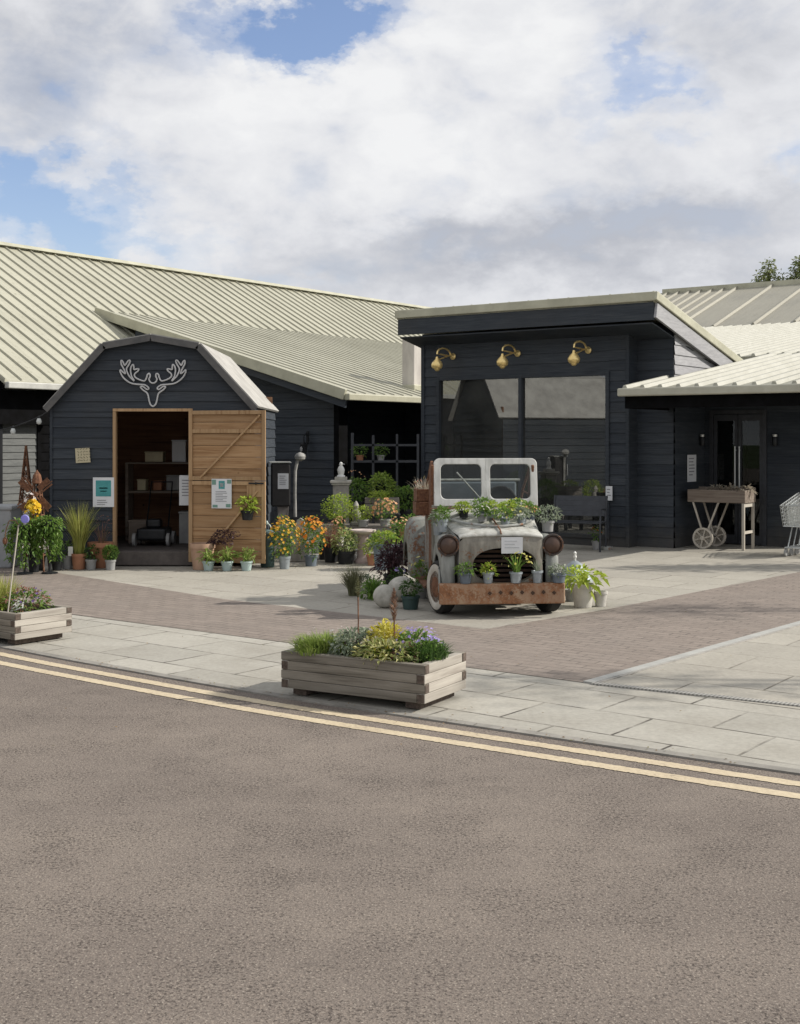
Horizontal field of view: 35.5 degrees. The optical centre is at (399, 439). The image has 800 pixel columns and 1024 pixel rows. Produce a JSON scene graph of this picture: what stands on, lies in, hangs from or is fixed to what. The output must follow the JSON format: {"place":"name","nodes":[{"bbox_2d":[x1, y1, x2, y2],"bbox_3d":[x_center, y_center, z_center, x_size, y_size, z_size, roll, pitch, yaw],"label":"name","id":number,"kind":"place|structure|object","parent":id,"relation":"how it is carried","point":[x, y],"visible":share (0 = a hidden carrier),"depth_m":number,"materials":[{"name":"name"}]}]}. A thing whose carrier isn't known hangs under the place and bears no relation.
{"place":"outdoors","nodes":[
{"label":"outdoors","id":0,"kind":"place"},
{"bbox_2d":[0,648,799,1023],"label":"road","id":1,"kind":"structure","parent":0,"point":[166,860],"depth_m":4.76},
{"bbox_2d":[0,661,799,798],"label":"road marking","id":2,"kind":"object","parent":1,"relation":"on","point":[565,759],"visible":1,"depth_m":6.87,"materials":[{"name":"yellow paint"}]},
{"bbox_2d":[0,652,799,785],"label":"road marking","id":3,"kind":"object","parent":1,"relation":"on","point":[612,755],"visible":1,"depth_m":7.11,"materials":[{"name":"yellow paint"}]},
{"bbox_2d":[0,614,799,768],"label":"pavement","id":4,"kind":"structure","parent":0,"point":[739,731],"depth_m":7.90,"materials":[{"name":"concrete"}]},
{"bbox_2d":[0,601,71,644],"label":"planter","id":5,"kind":"object","parent":4,"relation":"on","point":[35,625],"visible":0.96,"depth_m":10.12,"materials":[{"name":"wood"}]},
{"bbox_2d":[0,573,28,610],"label":"grassy plant","id":6,"kind":"object","parent":5,"relation":"in","point":[3,590],"visible":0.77,"depth_m":10.41,"materials":[{"name":"green plant"}]},
{"bbox_2d":[2,515,28,611],"bbox_3d":[-3.087,1.021,10.050,0.216,0.844,0.038,0,0,0],"label":"plant stake","id":7,"kind":"object","parent":5,"relation":"in","point":[24,518],"visible":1,"depth_m":10.04,"materials":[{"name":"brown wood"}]},
{"bbox_2d":[0,585,54,612],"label":"flowering plant","id":8,"kind":"object","parent":5,"relation":"in","point":[21,593],"visible":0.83,"depth_m":10.28,"materials":[{"name":"green plant"}]},
{"bbox_2d":[281,641,465,708],"bbox_3d":[-0.170,1.498,8.035,1.055,0.279,0.565,0,0,30],"label":"planter","id":9,"kind":"object","parent":4,"relation":"on","point":[421,685],"visible":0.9,"depth_m":7.78,"materials":[{"name":"wood"}]},
{"bbox_2d":[283,626,356,655],"bbox_3d":[-0.490,1.293,8.129,0.578,0.150,0.650,0,0,29],"label":"heather plant","id":10,"kind":"object","parent":9,"relation":"in","point":[314,644],"visible":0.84,"depth_m":8.06,"materials":[{"name":"green plant"}]},
{"bbox_2d":[327,626,381,656],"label":"silver plant","id":11,"kind":"object","parent":9,"relation":"in","point":[349,634],"visible":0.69,"depth_m":7.96,"materials":[{"name":"grey plant"}]},
{"bbox_2d":[349,635,419,669],"bbox_3d":[-0.107,1.349,7.801,0.533,0.251,0.299,0,0,30],"label":"variegated plant","id":12,"kind":"object","parent":9,"relation":"in","point":[388,642],"visible":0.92,"depth_m":7.75,"materials":[{"name":"green plant"}]},
{"bbox_2d":[361,618,408,660],"bbox_3d":[-0.095,1.305,7.960,0.372,0.317,0.398,0,0,30],"label":"yellow shrub","id":13,"kind":"object","parent":9,"relation":"in","point":[387,628],"visible":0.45,"depth_m":7.94,"materials":[{"name":"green plant"}]},
{"bbox_2d":[385,626,447,662],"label":"violet pansies","id":14,"kind":"object","parent":9,"relation":"in","point":[408,634],"visible":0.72,"depth_m":7.85,"materials":[{"name":"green plant"}]},
{"bbox_2d":[399,636,453,662],"bbox_3d":[0.171,1.323,7.788,0.430,0.189,0.434,0,0,29],"label":"conifer","id":15,"kind":"object","parent":9,"relation":"in","point":[436,653],"visible":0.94,"depth_m":7.72,"materials":[{"name":"green plant"}]},
{"bbox_2d":[0,644,799,774],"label":"kerb","id":16,"kind":"structure","parent":4,"relation":"on","point":[542,734],"depth_m":7.33,"materials":[{"name":"concrete"}]},
{"bbox_2d":[583,621,799,683],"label":"edging","id":17,"kind":"object","parent":4,"relation":"on","point":[632,669],"visible":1,"depth_m":9.52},
{"bbox_2d":[591,682,799,706],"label":"drain","id":18,"kind":"object","parent":4,"relation":"on","point":[693,693],"visible":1,"depth_m":8.06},
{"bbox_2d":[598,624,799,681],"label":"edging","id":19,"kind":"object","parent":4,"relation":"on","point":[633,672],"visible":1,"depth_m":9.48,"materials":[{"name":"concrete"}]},
{"bbox_2d":[0,566,799,681],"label":"brick drive","id":20,"kind":"structure","parent":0,"point":[593,644],"depth_m":11.25,"materials":[{"name":"brick"}]},
{"bbox_2d":[0,504,21,567],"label":"metal trough","id":21,"kind":"object","parent":20,"relation":"on","point":[8,512],"visible":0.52,"depth_m":16.00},
{"bbox_2d":[1,516,43,574],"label":"trailing plant","id":22,"kind":"object","parent":20,"relation":"on","point":[27,531],"visible":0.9,"depth_m":15.22,"materials":[{"name":"green plant"}]},
{"bbox_2d":[24,492,41,571],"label":"yellow flowers","id":23,"kind":"object","parent":20,"relation":"on","point":[33,508],"visible":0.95,"depth_m":15.49,"materials":[{"name":"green plant"}]},
{"bbox_2d":[17,470,52,571],"bbox_3d":[-4.540,1.008,15.671,0.443,1.271,0.322,0,0,0],"label":"windmill ornament","id":24,"kind":"object","parent":20,"relation":"on","point":[36,479],"visible":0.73,"depth_m":15.54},
{"bbox_2d":[32,515,65,573],"bbox_3d":[-4.307,1.278,15.334,0.416,0.727,0.454,0,0,0],"label":"trailing plant","id":25,"kind":"object","parent":20,"relation":"on","point":[49,531],"visible":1,"depth_m":15.26,"materials":[{"name":"green plant"}]},
{"bbox_2d":[0,0,799,307],"label":"sky","id":26,"kind":"structure","parent":0,"point":[428,153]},
{"bbox_2d":[391,485,414,521],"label":"potted plant","id":27,"kind":"object","parent":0,"point":[405,510],"visible":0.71,"depth_m":18.81,"materials":[{"name":"green plant"}]},
{"bbox_2d":[18,515,799,628],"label":"courtyard","id":28,"kind":"structure","parent":0,"point":[646,574],"depth_m":14.84,"materials":[{"name":"concrete"}]},
{"bbox_2d":[18,445,35,556],"bbox_3d":[-5.146,0.860,17.200,0.306,1.576,0.306,0,0,0],"label":"obelisk trellis","id":29,"kind":"object","parent":28,"relation":"on","point":[26,474],"visible":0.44,"depth_m":17.17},
{"bbox_2d":[56,502,102,569],"bbox_3d":[-4.072,1.188,15.908,0.661,0.909,0.631,0,0,41],"label":"potted plant","id":30,"kind":"object","parent":28,"relation":"on","point":[80,534],"visible":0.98,"depth_m":15.84,"materials":[{"name":"plant"}]},
{"bbox_2d":[83,544,98,569],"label":"potted plant","id":31,"kind":"object","parent":28,"relation":"on","point":[90,563],"visible":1,"depth_m":15.81,"materials":[{"name":"green plant"}]},
{"bbox_2d":[87,515,114,567],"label":"potted plant","id":32,"kind":"object","parent":28,"relation":"on","point":[100,545],"visible":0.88,"depth_m":15.97,"materials":[{"name":"green plant"}]},
{"bbox_2d":[101,544,119,569],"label":"potted plant","id":33,"kind":"object","parent":28,"relation":"on","point":[110,563],"visible":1,"depth_m":15.76,"materials":[{"name":"green plant"}]},
{"bbox_2d":[43,334,278,564],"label":"shed","id":34,"kind":"structure","parent":28,"relation":"on","point":[217,409],"depth_m":16.29,"materials":[{"name":"black wood"}]},
{"bbox_2d":[75,448,90,462],"bbox_3d":[-4.121,0.199,16.262,0.202,0.191,0.013,-3,0,0],"label":"sign","id":35,"kind":"object","parent":34,"relation":"attached to","point":[82,455],"depth_m":16.26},
{"bbox_2d":[93,477,113,506],"bbox_3d":[-3.858,0.679,16.264,0.275,0.385,0.008,0,0,0],"label":"notice","id":36,"kind":"object","parent":34,"relation":"attached to","point":[103,491],"visible":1,"depth_m":16.26,"materials":[{"name":"paper"}]},
{"bbox_2d":[128,519,150,542],"bbox_3d":[-3.655,1.280,17.550,0.280,0.325,0.280,0,0,0],"label":"storage box","id":37,"kind":"object","parent":34,"relation":"on","point":[135,525],"visible":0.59,"depth_m":17.42,"materials":[{"name":"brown wood"}]},
{"bbox_2d":[119,360,186,406],"bbox_3d":[-3.212,-0.737,16.255,0.878,0.619,0.021,0,0,0],"label":"stag sign","id":38,"kind":"object","parent":34,"relation":"attached to","point":[156,374],"visible":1,"depth_m":16.25,"materials":[{"name":"white metal"}]},
{"bbox_2d":[132,481,175,545],"bbox_3d":[-3.380,1.015,17.337,0.500,0.859,0.849,0,0,0],"label":"lawn mower","id":39,"kind":"object","parent":34,"relation":"on","point":[153,529],"visible":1,"depth_m":17.02,"materials":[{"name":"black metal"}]},
{"bbox_2d":[125,462,188,539],"bbox_3d":[-3.410,0.885,18.200,1.100,1.120,0.400,0,0,0],"label":"shelf unit","id":40,"kind":"object","parent":34,"relation":"on","point":[129,491],"visible":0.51,"depth_m":18.05,"materials":[{"name":"brown wood"}]},
{"bbox_2d":[144,451,165,461],"bbox_3d":[-3.560,0.243,18.180,0.276,0.150,0.216,0,0,0],"label":"storage box","id":41,"kind":"object","parent":40,"relation":"on","point":[154,456],"visible":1,"depth_m":18.08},
{"bbox_2d":[171,440,188,461],"bbox_3d":[-3.200,0.158,18.180,0.216,0.320,0.216,0,0,0],"label":"storage box","id":42,"kind":"object","parent":40,"relation":"on","point":[179,450],"visible":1,"depth_m":18.08,"materials":[{"name":"paper"}]},
{"bbox_2d":[178,511,188,542],"bbox_3d":[-2.970,1.220,17.550,0.240,0.445,0.280,0,0,0],"label":"storage box","id":43,"kind":"object","parent":34,"relation":"on","point":[183,526],"visible":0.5,"depth_m":17.42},
{"bbox_2d":[179,475,188,504],"bbox_3d":[-2.820,0.670,16.646,0.240,0.400,0.008,0,0,0],"label":"notice","id":44,"kind":"object","parent":34,"relation":"hanging from","point":[183,489],"visible":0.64,"depth_m":16.64,"materials":[{"name":"paper"}]},
{"bbox_2d":[212,479,231,507],"bbox_3d":[-2.297,0.690,16.090,0.270,0.380,0.009,0,0,12],"label":"notice","id":45,"kind":"object","parent":34,"relation":"attached to","point":[221,493],"visible":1,"depth_m":16.09,"materials":[{"name":"paper"}]},
{"bbox_2d":[189,410,265,563],"bbox_3d":[-2.237,0.600,16.090,1.040,1.960,0.082,0,0,12],"label":"stable door","id":46,"kind":"structure","parent":34,"relation":"in","point":[246,464],"depth_m":16.10,"materials":[{"name":"brown wood"}]},
{"bbox_2d":[235,494,259,519],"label":"potted plant","id":47,"kind":"object","parent":34,"relation":"hanging from","point":[246,514],"visible":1,"depth_m":15.89,"materials":[{"name":"green plant"}]},
{"bbox_2d":[190,542,214,569],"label":"potted plant","id":48,"kind":"object","parent":28,"relation":"on","point":[195,547],"visible":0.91,"depth_m":15.78,"materials":[{"name":"ceramic"}]},
{"bbox_2d":[206,529,240,544],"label":"trailing plant","id":49,"kind":"object","parent":48,"relation":"in","point":[214,541],"visible":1,"depth_m":15.83,"materials":[{"name":"purple plant"}]},
{"bbox_2d":[194,548,219,570],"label":"potted plant","id":50,"kind":"object","parent":28,"relation":"on","point":[208,563],"visible":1,"depth_m":15.67,"materials":[{"name":"green plant"}]},
{"bbox_2d":[0,241,432,526],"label":"building","id":51,"kind":"structure","parent":28,"relation":"on","point":[324,368],"depth_m":26.48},
{"bbox_2d":[400,339,420,390],"bbox_3d":[0.249,-1.530,25.611,0.360,1.080,0.360,0,0,36],"label":"roof duct","id":52,"kind":"object","parent":51,"relation":"on","point":[411,366],"visible":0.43,"depth_m":25.50,"materials":[{"name":"white metal"}]},
{"bbox_2d":[214,546,239,570],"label":"potted plant","id":53,"kind":"object","parent":28,"relation":"on","point":[226,561],"visible":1,"depth_m":15.69,"materials":[{"name":"green plant"}]},
{"bbox_2d":[235,546,257,570],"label":"potted plant","id":54,"kind":"object","parent":28,"relation":"on","point":[246,563],"visible":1,"depth_m":15.68,"materials":[{"name":"green plant"}]},
{"bbox_2d":[261,521,274,567],"bbox_3d":[-1.712,1.342,16.150,0.200,0.600,0.200,0,0,0],"label":"milk churn","id":55,"kind":"object","parent":28,"relation":"on","point":[269,563],"visible":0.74,"depth_m":16.07,"materials":[{"name":"green paint"}]},
{"bbox_2d":[267,514,300,568],"bbox_3d":[-1.468,1.287,15.973,0.445,0.710,0.492,0,0,15],"label":"potted plant","id":56,"kind":"object","parent":28,"relation":"on","point":[284,562],"visible":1,"depth_m":15.90,"materials":[{"name":"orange plant"}]},
{"bbox_2d":[269,452,305,556],"bbox_3d":[-1.611,0.907,17.812,0.533,1.470,0.310,0,0,-13],"label":"old machine","id":57,"kind":"object","parent":28,"relation":"on","point":[280,499],"visible":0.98,"depth_m":17.69,"materials":[{"name":"metal"}]},
{"bbox_2d":[291,541,309,561],"bbox_3d":[-1.349,1.512,16.950,0.240,0.260,0.200,0,0,0],"label":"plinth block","id":58,"kind":"object","parent":28,"relation":"on","point":[296,557],"depth_m":16.85,"materials":[{"name":"stone"}]},
{"bbox_2d":[293,515,327,565],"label":"potted plant","id":59,"kind":"object","parent":28,"relation":"on","point":[310,560],"visible":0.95,"depth_m":16.24,"materials":[{"name":"orange plant"}]},
{"bbox_2d":[319,523,341,562],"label":"potted plant","id":60,"kind":"object","parent":28,"relation":"on","point":[330,556],"visible":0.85,"depth_m":16.74,"materials":[{"name":"green plant"}]},
{"bbox_2d":[330,477,351,546],"bbox_3d":[-0.869,1.092,18.400,0.310,1.100,0.310,0,0,0],"label":"pedestal","id":61,"kind":"object","parent":28,"relation":"on","point":[341,484],"visible":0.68,"depth_m":18.29,"materials":[{"name":"stone"}]},
{"bbox_2d":[330,527,359,563],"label":"potted plant","id":62,"kind":"object","parent":28,"relation":"on","point":[346,556],"visible":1,"depth_m":16.53,"materials":[{"name":"green plant"}]},
{"bbox_2d":[333,562,374,595],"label":"potted plant","id":63,"kind":"object","parent":28,"relation":"on","point":[350,579],"visible":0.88,"depth_m":13.15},
{"bbox_2d":[349,512,363,545],"bbox_3d":[-0.389,1.367,19.100,0.750,0.550,0.500,0,0,0],"label":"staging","id":64,"kind":"object","parent":28,"relation":"on","point":[353,528],"visible":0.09,"depth_m":18.86,"materials":[{"name":"grey wood"}]},
{"bbox_2d":[349,470,370,511],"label":"potted plant","id":65,"kind":"object","parent":64,"relation":"on","point":[357,481],"visible":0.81,"depth_m":18.93,"materials":[{"name":"green plant"}]},
{"bbox_2d":[366,471,398,496],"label":"potted plant","id":66,"kind":"object","parent":64,"relation":"on","point":[375,478],"visible":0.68,"depth_m":19.11,"materials":[{"name":"green plant"}]},
{"bbox_2d":[320,523,398,543],"bbox_3d":[-0.566,1.419,17.610,1.120,0.445,0.620,0,0,0],"label":"staging","id":67,"kind":"object","parent":28,"relation":"on","point":[370,525],"visible":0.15,"depth_m":17.32,"materials":[{"name":"grey wood"}]},
{"bbox_2d":[320,492,356,525],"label":"potted plant","id":68,"kind":"object","parent":67,"relation":"on","point":[338,514],"visible":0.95,"depth_m":17.45,"materials":[{"name":"green plant"}]},
{"bbox_2d":[351,504,372,526],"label":"potted plant","id":69,"kind":"object","parent":67,"relation":"on","point":[362,521],"visible":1,"depth_m":17.31,"materials":[{"name":"green plant"}]},
{"bbox_2d":[371,498,399,525],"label":"potted plant","id":70,"kind":"object","parent":67,"relation":"on","point":[384,521],"visible":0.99,"depth_m":17.34,"materials":[{"name":"orange plant"}]},
{"bbox_2d":[350,529,375,563],"bbox_3d":[-0.494,1.419,16.700,0.350,0.445,0.346,0,0,0],"label":"bird bath","id":71,"kind":"object","parent":28,"relation":"on","point":[363,535],"visible":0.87,"depth_m":16.63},
{"bbox_2d":[356,577,386,600],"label":"potted plant","id":72,"kind":"object","parent":28,"relation":"on","point":[371,586],"visible":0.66,"depth_m":12.86,"materials":[{"name":"green plant"}]},
{"bbox_2d":[364,513,400,549],"bbox_3d":[-0.262,1.365,18.300,0.540,0.555,0.400,0,0,0],"label":"crate stand","id":73,"kind":"object","parent":28,"relation":"on","point":[398,516],"visible":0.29,"depth_m":18.10,"materials":[{"name":"wood"}]},
{"bbox_2d":[365,497,398,513],"bbox_3d":[-0.262,0.963,18.300,0.500,0.234,0.320,0,0,0],"label":"crate","id":74,"kind":"object","parent":73,"relation":"on","point":[367,501],"visible":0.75,"depth_m":18.14,"materials":[{"name":"grey wood"}]},
{"bbox_2d":[367,530,400,569],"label":"potted plant","id":75,"kind":"object","parent":28,"relation":"on","point":[375,543],"visible":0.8,"depth_m":15.80,"materials":[{"name":"green plant"}]},
{"bbox_2d":[351,433,418,536],"bbox_3d":[-0.247,0.762,20.777,1.124,1.760,0.355,0,0,0],"label":"trellis","id":76,"kind":"object","parent":28,"relation":"on","point":[373,461],"visible":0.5,"depth_m":20.60,"materials":[{"name":"grey metal"}]},
{"bbox_2d":[373,584,396,607],"bbox_3d":[-0.147,1.530,12.250,0.236,0.228,0.236,0,0,0],"label":"stone ball","id":77,"kind":"object","parent":28,"relation":"on","point":[382,594],"visible":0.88,"depth_m":12.16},
{"bbox_2d":[368,538,407,584],"bbox_3d":[-0.086,1.363,14.190,0.585,0.575,0.517,0,0,33],"label":"potted plant","id":78,"kind":"object","parent":28,"relation":"on","point":[390,560],"visible":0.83,"depth_m":14.15,"materials":[{"name":"purple plant"}]},
{"bbox_2d":[388,576,416,600],"bbox_3d":[0.020,1.517,12.750,0.300,0.254,0.300,0,0,0],"label":"stone ball","id":79,"kind":"object","parent":28,"relation":"on","point":[395,582],"visible":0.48,"depth_m":12.65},
{"bbox_2d":[398,578,423,609],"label":"potted plant","id":80,"kind":"object","parent":28,"relation":"on","point":[410,601],"visible":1,"depth_m":12.10,"materials":[{"name":"green plant"}]},
{"bbox_2d":[410,556,427,598],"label":"potted plant","id":81,"kind":"object","parent":28,"relation":"on","point":[422,594],"visible":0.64,"depth_m":12.96,"materials":[{"name":"green plant"}]},
{"bbox_2d":[403,458,564,612],"bbox_3d":[0.819,0.913,12.941,1.380,1.455,2.911,0,0,-5],"label":"truck","id":82,"kind":"object","parent":28,"relation":"on","point":[471,539],"visible":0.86,"depth_m":11.72,"materials":[{"name":"metal"}]},
{"bbox_2d":[413,501,428,514],"bbox_3d":[0.249,0.706,13.027,0.200,0.130,0.340,0,0,-5],"label":"metal box","id":83,"kind":"object","parent":82,"relation":"on","point":[420,508],"visible":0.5,"depth_m":12.86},
{"bbox_2d":[433,505,452,531],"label":"potted plant","id":84,"kind":"object","parent":82,"relation":"on","point":[442,524],"visible":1,"depth_m":11.90,"materials":[{"name":"green plant"}]},
{"bbox_2d":[453,561,477,583],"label":"potted plant","id":85,"kind":"object","parent":82,"relation":"on","point":[465,577],"visible":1,"depth_m":11.47,"materials":[{"name":"green plant"}]},
{"bbox_2d":[471,503,494,521],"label":"potted plant","id":86,"kind":"object","parent":82,"relation":"on","point":[481,517],"visible":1,"depth_m":11.95,"materials":[{"name":"green plant"}]},
{"bbox_2d":[480,561,499,583],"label":"potted plant","id":87,"kind":"object","parent":82,"relation":"on","point":[487,577],"visible":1,"depth_m":11.50,"materials":[{"name":"green plant"}]},
{"bbox_2d":[493,506,513,524],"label":"potted plant","id":88,"kind":"object","parent":82,"relation":"on","point":[504,520],"visible":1,"depth_m":11.83,"materials":[{"name":"green plant"}]},
{"bbox_2d":[501,537,522,553],"bbox_3d":[1.038,0.976,11.581,0.200,0.150,0.009,0,0,-5],"label":"notice","id":89,"kind":"object","parent":82,"relation":"attached to","point":[511,544],"visible":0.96,"depth_m":11.58,"materials":[{"name":"paper"}]},
{"bbox_2d":[501,551,536,582],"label":"potted plant","id":90,"kind":"object","parent":82,"relation":"on","point":[516,573],"visible":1,"depth_m":11.52,"materials":[{"name":"green plant"}]},
{"bbox_2d":[512,505,534,522],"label":"potted plant","id":91,"kind":"object","parent":82,"relation":"on","point":[520,518],"visible":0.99,"depth_m":11.93,"materials":[{"name":"green plant"}]},
{"bbox_2d":[532,504,562,531],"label":"potted plant","id":92,"kind":"object","parent":82,"relation":"on","point":[547,525],"visible":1,"depth_m":11.98,"materials":[{"name":"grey plant"}]},
{"bbox_2d":[546,562,570,582],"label":"potted plant","id":93,"kind":"object","parent":82,"relation":"on","point":[557,577],"visible":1,"depth_m":11.54,"materials":[{"name":"green plant"}]},
{"bbox_2d":[395,291,746,547],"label":"pavilion","id":94,"kind":"structure","parent":28,"relation":"on","point":[578,429],"depth_m":19.73,"materials":[{"name":"black wood"}]},
{"bbox_2d":[431,347,455,370],"bbox_3d":[0.723,-1.332,20.719,0.190,0.403,0.574,0,0,36],"label":"wall lamp","id":95,"kind":"object","parent":94,"relation":"attached to","point":[436,364],"visible":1,"depth_m":20.55,"materials":[{"name":"gold metal"}]},
{"bbox_2d":[496,344,520,368],"bbox_3d":[1.738,-1.332,19.989,0.190,0.403,0.574,0,0,36],"label":"wall lamp","id":96,"kind":"object","parent":94,"relation":"attached to","point":[502,361],"visible":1,"depth_m":19.82,"materials":[{"name":"gold metal"}]},
{"bbox_2d":[436,371,609,538],"bbox_3d":[1.950,0.235,20.242,3.210,2.590,0.135,0,0,36],"label":"window","id":97,"kind":"structure","parent":94,"relation":"in","point":[560,421],"depth_m":20.05,"materials":[{"name":"black glass"}]},
{"bbox_2d":[568,340,590,365],"bbox_3d":[2.769,-1.332,19.248,0.190,0.403,0.574,0,0,36],"label":"wall lamp","id":98,"kind":"object","parent":94,"relation":"attached to","point":[573,358],"visible":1,"depth_m":19.07,"materials":[{"name":"gold metal"}]},
{"bbox_2d":[546,495,607,551],"bbox_3d":[2.648,1.240,18.687,0.822,0.805,0.555,0,0,20],"label":"bench","id":99,"kind":"object","parent":28,"relation":"on","point":[589,506],"visible":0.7,"depth_m":18.85,"materials":[{"name":"grey metal"}]},
{"bbox_2d":[565,563,609,607],"bbox_3d":[1.799,1.430,12.313,0.502,0.424,0.485,0,0,-19],"label":"potted plant","id":100,"kind":"object","parent":28,"relation":"on","point":[582,588],"visible":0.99,"depth_m":12.22,"materials":[{"name":"green plant"}]},
{"bbox_2d":[617,279,799,547],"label":"entrance wing","id":101,"kind":"structure","parent":28,"relation":"on","point":[755,326],"depth_m":19.46,"materials":[{"name":"metal"}]},
{"bbox_2d":[687,455,695,481],"bbox_3d":[4.548,0.440,19.480,0.009,0.420,0.340,0,0,36],"label":"notice","id":102,"kind":"object","parent":101,"relation":"attached to","point":[691,468],"visible":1,"depth_m":19.46,"materials":[{"name":"paper"}]},
{"bbox_2d":[714,415,737,543],"bbox_3d":[5.144,0.615,19.738,0.390,2.030,0.103,0,0,36],"label":"door","id":103,"kind":"structure","parent":101,"relation":"in","point":[730,538],"depth_m":19.71,"materials":[{"name":"grey metal"}]},
{"bbox_2d":[738,414,762,544],"bbox_3d":[5.467,0.615,19.507,0.390,2.030,0.103,0,0,36],"label":"door","id":104,"kind":"structure","parent":101,"relation":"in","point":[742,417],"depth_m":19.50,"materials":[{"name":"grey metal"}]},
{"bbox_2d":[688,486,755,550],"bbox_3d":[4.883,1.182,18.986,0.900,0.920,0.580,0,0,36],"label":"hand cart","id":105,"kind":"object","parent":28,"relation":"on","point":[709,536],"visible":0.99,"depth_m":18.88,"materials":[{"name":"brown wood"}]},
{"bbox_2d":[780,492,799,555],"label":"shopping trolley","id":106,"kind":"object","parent":28,"relation":"on","point":[786,552],"visible":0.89,"depth_m":17.56,"materials":[{"name":"metal"}]},
{"bbox_2d":[785,495,799,555],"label":"shopping trolley","id":107,"kind":"object","parent":28,"relation":"on","point":[791,552],"visible":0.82,"depth_m":17.70,"materials":[{"name":"metal"}]},
{"bbox_2d":[603,626,799,708],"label":"forecourt","id":108,"kind":"structure","parent":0,"point":[766,667],"depth_m":8.80,"materials":[{"name":"concrete"}]},
{"bbox_2d":[750,257,787,282],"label":"tree","id":109,"kind":"object","parent":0,"point":[768,273],"visible":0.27,"depth_m":49.96,"materials":[{"name":"green plant"}]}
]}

